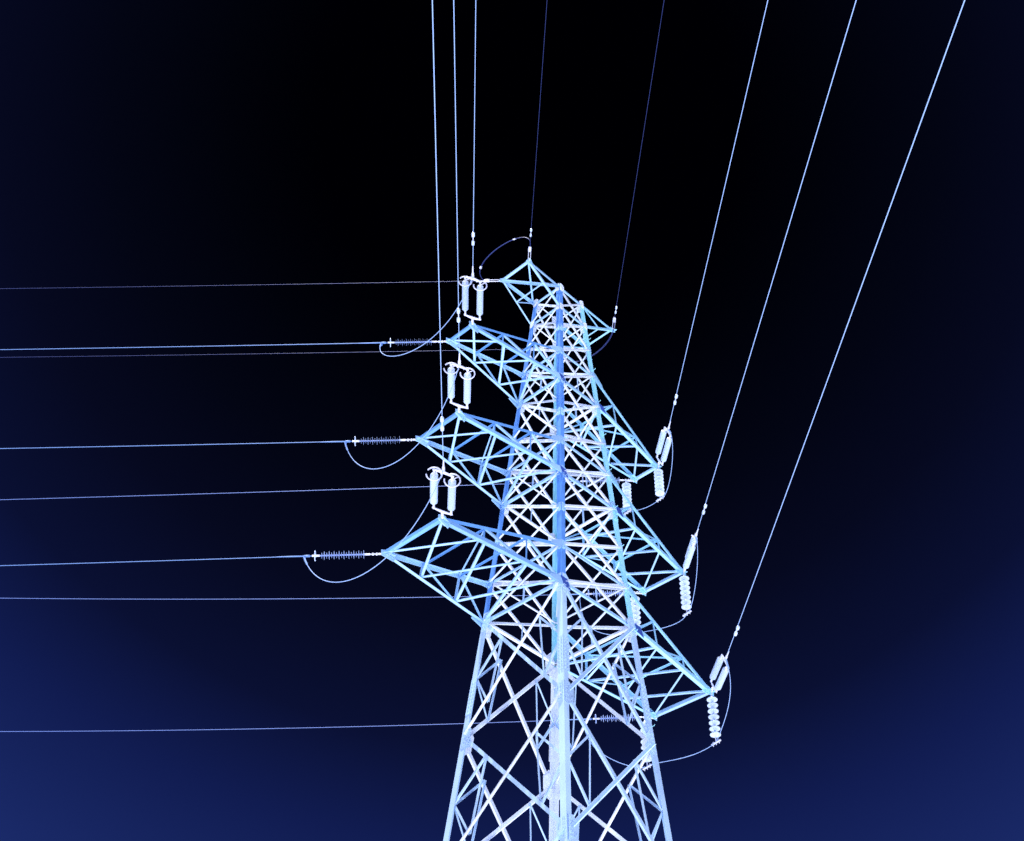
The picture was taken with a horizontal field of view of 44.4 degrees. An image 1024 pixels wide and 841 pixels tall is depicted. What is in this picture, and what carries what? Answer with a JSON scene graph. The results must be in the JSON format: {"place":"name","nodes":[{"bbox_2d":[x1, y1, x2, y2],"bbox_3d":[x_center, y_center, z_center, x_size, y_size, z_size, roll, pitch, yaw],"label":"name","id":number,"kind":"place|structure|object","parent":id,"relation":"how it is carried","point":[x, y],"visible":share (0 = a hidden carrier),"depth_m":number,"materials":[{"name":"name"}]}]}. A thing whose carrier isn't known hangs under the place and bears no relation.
{"place":"outdoors","nodes":[
{"label":"outdoors","id":0,"kind":"place"},
{"bbox_2d":[0,0,1023,840],"label":"sky","id":1,"kind":"structure","parent":0,"point":[875,659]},
{"bbox_3d":[4.434,-4.201,54.656,0.140,0.154,0.801,2,-43,0],"label":"strain clamp","id":2,"kind":"object","parent":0,"visible":0},
{"bbox_2d":[614,3,663,317],"bbox_3d":[6.540,-34.848,17.851,0.012,5.832,95.001,3,-43,-1],"label":"earth wire","id":3,"kind":"object","parent":2,"relation":"attached to","point":[641,146],"visible":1,"depth_m":47.01,"materials":[{"name":"metal"}]},
{"label":"ground","id":4,"kind":"structure","parent":0,"visible":0},
{"bbox_2d":[381,258,714,840],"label":"transmission tower","id":5,"kind":"structure","parent":4,"relation":"on","point":[556,788],"depth_m":43.60,"materials":[{"name":"blue metal"}]},
{"bbox_2d":[278,551,380,560],"bbox_3d":[-5.753,4.283,39.888,3.393,0.429,0.334,2,-43,0],"label":"tension insulator","id":6,"kind":"object","parent":5,"relation":"attached to","point":[336,555],"visible":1,"depth_m":39.87,"materials":[{"name":"ceramic"}]},
{"bbox_2d":[0,557,271,565],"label":"power line","id":7,"kind":"object","parent":6,"relation":"attached to","point":[136,561],"visible":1,"depth_m":39.53,"materials":[{"name":"metal"}]},
{"bbox_2d":[325,436,415,445],"bbox_3d":[-4.943,0.702,43.591,3.392,0.429,0.334,2,-43,0],"label":"tension insulator","id":8,"kind":"object","parent":5,"relation":"attached to","point":[372,440],"visible":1,"depth_m":43.57,"materials":[{"name":"ceramic"}]},
{"bbox_2d":[0,442,309,448],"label":"power line","id":9,"kind":"object","parent":8,"relation":"attached to","point":[157,445],"visible":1,"depth_m":43.20,"materials":[{"name":"metal"}]},
{"bbox_2d":[359,338,445,346],"bbox_3d":[-4.080,-2.953,47.333,3.392,0.429,0.334,2,-43,0],"label":"tension insulator","id":10,"kind":"object","parent":5,"relation":"attached to","point":[406,342],"visible":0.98,"depth_m":47.30,"materials":[{"name":"ceramic"}]},
{"bbox_2d":[0,343,358,349],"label":"power line","id":11,"kind":"object","parent":10,"relation":"attached to","point":[180,346],"visible":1,"depth_m":46.88,"materials":[{"name":"metal"}]},
{"bbox_2d":[425,459,460,518],"bbox_3d":[-2.038,2.101,37.365,1.057,0.709,3.023,2,-43,0],"label":"tension insulator","id":12,"kind":"object","parent":5,"relation":"attached to","point":[451,485],"visible":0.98,"depth_m":37.21,"materials":[{"name":"ceramic"}]},
{"bbox_2d":[303,471,442,582],"bbox_3d":[-4.220,3.641,37.667,6.352,1.855,0.364,-32,-53,31],"label":"jumper cable","id":13,"kind":"object","parent":12,"relation":"attached to","point":[388,555],"visible":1,"depth_m":36.85,"materials":[{"name":"metal"}]},
{"bbox_2d":[432,0,442,447],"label":"power line","id":14,"kind":"object","parent":12,"relation":"attached to","point":[437,205],"visible":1,"depth_m":28.45,"materials":[{"name":"metal"}]},
{"bbox_2d":[440,416,443,430],"bbox_3d":[-1.940,0.089,34.822,0.114,0.178,0.575,2,-43,0],"label":"vibration damper","id":15,"kind":"object","parent":14,"relation":"attached to","point":[441,421],"visible":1,"depth_m":34.74,"materials":[{"name":"metal"}]},
{"bbox_2d":[443,353,474,412],"bbox_3d":[-1.733,-1.181,41.402,1.057,0.709,3.024,2,-43,0],"label":"tension insulator","id":16,"kind":"object","parent":5,"relation":"attached to","point":[451,372],"visible":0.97,"depth_m":41.29,"materials":[{"name":"ceramic"}]},
{"bbox_2d":[344,364,459,468],"bbox_3d":[-3.602,0.298,41.549,5.674,1.961,0.553,-32,-53,31],"label":"jumper cable","id":17,"kind":"object","parent":16,"relation":"attached to","point":[416,445],"visible":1,"depth_m":40.87,"materials":[{"name":"metal"}]},
{"bbox_2d":[453,0,459,352],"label":"power line","id":18,"kind":"object","parent":16,"relation":"attached to","point":[456,156],"visible":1,"depth_m":34.06,"materials":[{"name":"metal"}]},
{"bbox_2d":[457,308,459,322],"bbox_3d":[-1.653,-3.251,38.789,0.110,0.178,0.575,2,-43,0],"label":"vibration damper","id":19,"kind":"object","parent":18,"relation":"attached to","point":[458,313],"visible":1,"depth_m":38.76,"materials":[{"name":"metal"}]},
{"bbox_2d":[458,266,486,324],"bbox_3d":[-1.426,-4.488,45.533,1.058,0.709,3.024,2,-43,0],"label":"tension insulator","id":20,"kind":"object","parent":5,"relation":"attached to","point":[465,285],"visible":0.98,"depth_m":45.44,"materials":[{"name":"ceramic"}]},
{"bbox_2d":[379,277,472,356],"bbox_3d":[-3.103,-3.428,45.594,4.916,1.452,0.324,-32,-53,31],"label":"jumper cable","id":21,"kind":"object","parent":20,"relation":"attached to","point":[434,335],"visible":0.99,"depth_m":45.08,"materials":[{"name":"metal"}]},
{"bbox_2d":[473,0,475,231],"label":"power line","id":22,"kind":"object","parent":20,"relation":"attached to","point":[474,112],"visible":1,"depth_m":39.20,"materials":[{"name":"metal"}]},
{"bbox_2d":[471,232,474,245],"bbox_3d":[-1.341,-6.271,43.281,0.115,0.178,0.575,2,-43,0],"label":"vibration damper","id":23,"kind":"object","parent":22,"relation":"attached to","point":[473,241],"visible":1,"depth_m":43.31,"materials":[{"name":"metal"}]},
{"bbox_2d":[528,246,530,260],"bbox_3d":[0.727,-6.895,51.942,0.140,0.154,0.801,2,-43,0],"label":"strain clamp","id":24,"kind":"object","parent":5,"relation":"attached to","point":[529,248],"visible":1,"depth_m":51.83,"materials":[{"name":"metal"}]},
{"bbox_2d":[530,5,546,239],"bbox_3d":[2.652,-37.551,15.134,0.012,5.832,95.001,3,-43,-1],"label":"earth wire","id":25,"kind":"object","parent":24,"relation":"attached to","point":[539,110],"visible":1,"depth_m":46.24,"materials":[{"name":"metal"}]},
{"bbox_2d":[479,237,530,277],"bbox_3d":[-0.364,-6.954,52.552,2.772,0.910,0.471,-33,-53,31],"label":"earth jumper","id":26,"kind":"object","parent":25,"relation":"attached to","point":[499,247],"visible":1,"depth_m":52.79,"materials":[{"name":"metal"}]},
{"bbox_2d":[565,477,630,483],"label":"tension insulator","id":27,"kind":"object","parent":5,"relation":"attached to","point":[602,480],"visible":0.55,"depth_m":52.86,"materials":[{"name":"ceramic"}]},
{"bbox_2d":[0,482,550,499],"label":"power line","id":28,"kind":"object","parent":27,"relation":"attached to","point":[240,492],"visible":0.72,"depth_m":51.96,"materials":[{"name":"metal"}]},
{"bbox_2d":[571,590,640,596],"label":"tension insulator","id":29,"kind":"object","parent":5,"relation":"attached to","point":[607,593],"visible":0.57,"depth_m":49.77,"materials":[{"name":"ceramic"}]},
{"bbox_2d":[18,595,529,598],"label":"power line","id":30,"kind":"object","parent":29,"relation":"attached to","point":[306,598],"visible":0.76,"depth_m":49.32,"materials":[{"name":"metal"}]},
{"bbox_2d":[569,714,643,722],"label":"tension insulator","id":31,"kind":"object","parent":5,"relation":"attached to","point":[607,718],"visible":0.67,"depth_m":46.72,"materials":[{"name":"ceramic"}]},
{"bbox_2d":[0,720,550,731],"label":"power line","id":32,"kind":"object","parent":31,"relation":"attached to","point":[232,729],"visible":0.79,"depth_m":46.05,"materials":[{"name":"metal"}]},
{"bbox_2d":[622,480,636,515],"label":"hanging insulator","id":33,"kind":"object","parent":5,"relation":"attached to","point":[626,488],"visible":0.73,"depth_m":52.35,"materials":[{"name":"ceramic"}]},
{"bbox_2d":[630,592,645,635],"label":"hanging insulator","id":34,"kind":"object","parent":5,"relation":"attached to","point":[636,611],"visible":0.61,"depth_m":49.16,"materials":[{"name":"ceramic"}]},
{"bbox_2d":[640,717,656,770],"bbox_3d":[5.056,11.856,46.082,0.655,2.118,0.390,2,-43,0],"label":"hanging insulator","id":35,"kind":"object","parent":5,"relation":"attached to","point":[647,761],"visible":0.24,"depth_m":45.91,"materials":[{"name":"ceramic"}]},
{"bbox_2d":[654,467,664,501],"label":"hanging insulator","id":36,"kind":"object","parent":5,"relation":"attached to","point":[659,482],"visible":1,"depth_m":51.56,"materials":[{"name":"ceramic"}]},
{"bbox_2d":[574,429,672,511],"bbox_3d":[5.036,2.506,51.418,5.091,1.665,1.769,-32,-53,31],"label":"jumper cable","id":37,"kind":"object","parent":36,"relation":"hanging from","point":[670,474],"visible":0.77,"depth_m":50.45,"materials":[{"name":"metal"}]},
{"bbox_2d":[656,421,671,466],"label":"tension insulator","id":38,"kind":"object","parent":5,"relation":"attached to","point":[666,445],"visible":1,"depth_m":51.07,"materials":[{"name":"ceramic"}]},
{"bbox_2d":[670,0,767,420],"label":"power line","id":39,"kind":"object","parent":38,"relation":"attached to","point":[722,195],"visible":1,"depth_m":40.57,"materials":[{"name":"metal"}]},
{"bbox_2d":[679,572,691,616],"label":"hanging insulator","id":40,"kind":"object","parent":5,"relation":"attached to","point":[684,583],"visible":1,"depth_m":48.05,"materials":[{"name":"ceramic"}]},
{"bbox_2d":[580,537,697,634],"bbox_3d":[5.350,6.768,48.102,5.804,1.902,1.821,-32,-53,31],"label":"jumper cable","id":41,"kind":"object","parent":40,"relation":"hanging from","point":[692,600],"visible":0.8,"depth_m":47.30,"materials":[{"name":"metal"}]},
{"bbox_2d":[683,528,698,571],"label":"tension insulator","id":42,"kind":"object","parent":5,"relation":"attached to","point":[690,552],"visible":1,"depth_m":47.44,"materials":[{"name":"ceramic"}]},
{"bbox_2d":[697,0,856,529],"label":"power line","id":43,"kind":"object","parent":42,"relation":"attached to","point":[784,241],"visible":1,"depth_m":34.85,"materials":[{"name":"metal"}]},
{"bbox_2d":[707,692,720,746],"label":"hanging insulator","id":44,"kind":"object","parent":5,"relation":"attached to","point":[713,716],"visible":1,"depth_m":44.65,"materials":[{"name":"ceramic"}]},
{"bbox_2d":[585,659,730,767],"bbox_3d":[5.633,10.872,44.821,6.444,2.027,1.768,-32,-53,31],"label":"jumper cable","id":45,"kind":"object","parent":44,"relation":"hanging from","point":[702,750],"visible":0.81,"depth_m":44.08,"materials":[{"name":"metal"}]},
{"bbox_2d":[710,652,728,692],"bbox_3d":[7.332,8.864,44.269,0.393,0.737,3.025,4,-43,-2],"label":"tension insulator","id":46,"kind":"object","parent":5,"relation":"attached to","point":[715,672],"visible":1,"depth_m":44.23,"materials":[{"name":"ceramic"}]},
{"bbox_2d":[728,0,964,651],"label":"power line","id":47,"kind":"object","parent":46,"relation":"attached to","point":[859,290],"visible":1,"depth_m":28.98,"materials":[{"name":"metal"}]},
{"bbox_3d":[2.894,-3.210,55.766,0.801,0.150,0.140,2,-43,0],"label":"strain clamp","id":48,"kind":"object","parent":5,"relation":"attached to","visible":0},
{"bbox_2d":[59,348,549,356],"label":"earth wire","id":49,"kind":"object","parent":48,"relation":"attached to","point":[275,353],"visible":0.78,"depth_m":55.06,"materials":[{"name":"metal"}]},
{"bbox_2d":[565,319,615,361],"bbox_3d":[3.480,-3.279,54.703,2.803,1.308,0.304,-31,-52,30],"label":"earth jumper","id":50,"kind":"object","parent":48,"relation":"attached to","point":[599,349],"visible":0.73,"depth_m":54.28,"materials":[{"name":"metal"}]},
{"bbox_3d":[-0.813,-5.904,53.051,0.801,0.150,0.140,2,-43,0],"label":"strain clamp","id":51,"kind":"object","parent":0,"visible":0},
{"bbox_2d":[0,281,453,288],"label":"earth wire","id":52,"kind":"object","parent":51,"relation":"attached to","point":[221,285],"visible":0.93,"depth_m":52.42,"materials":[{"name":"metal"}]}
]}

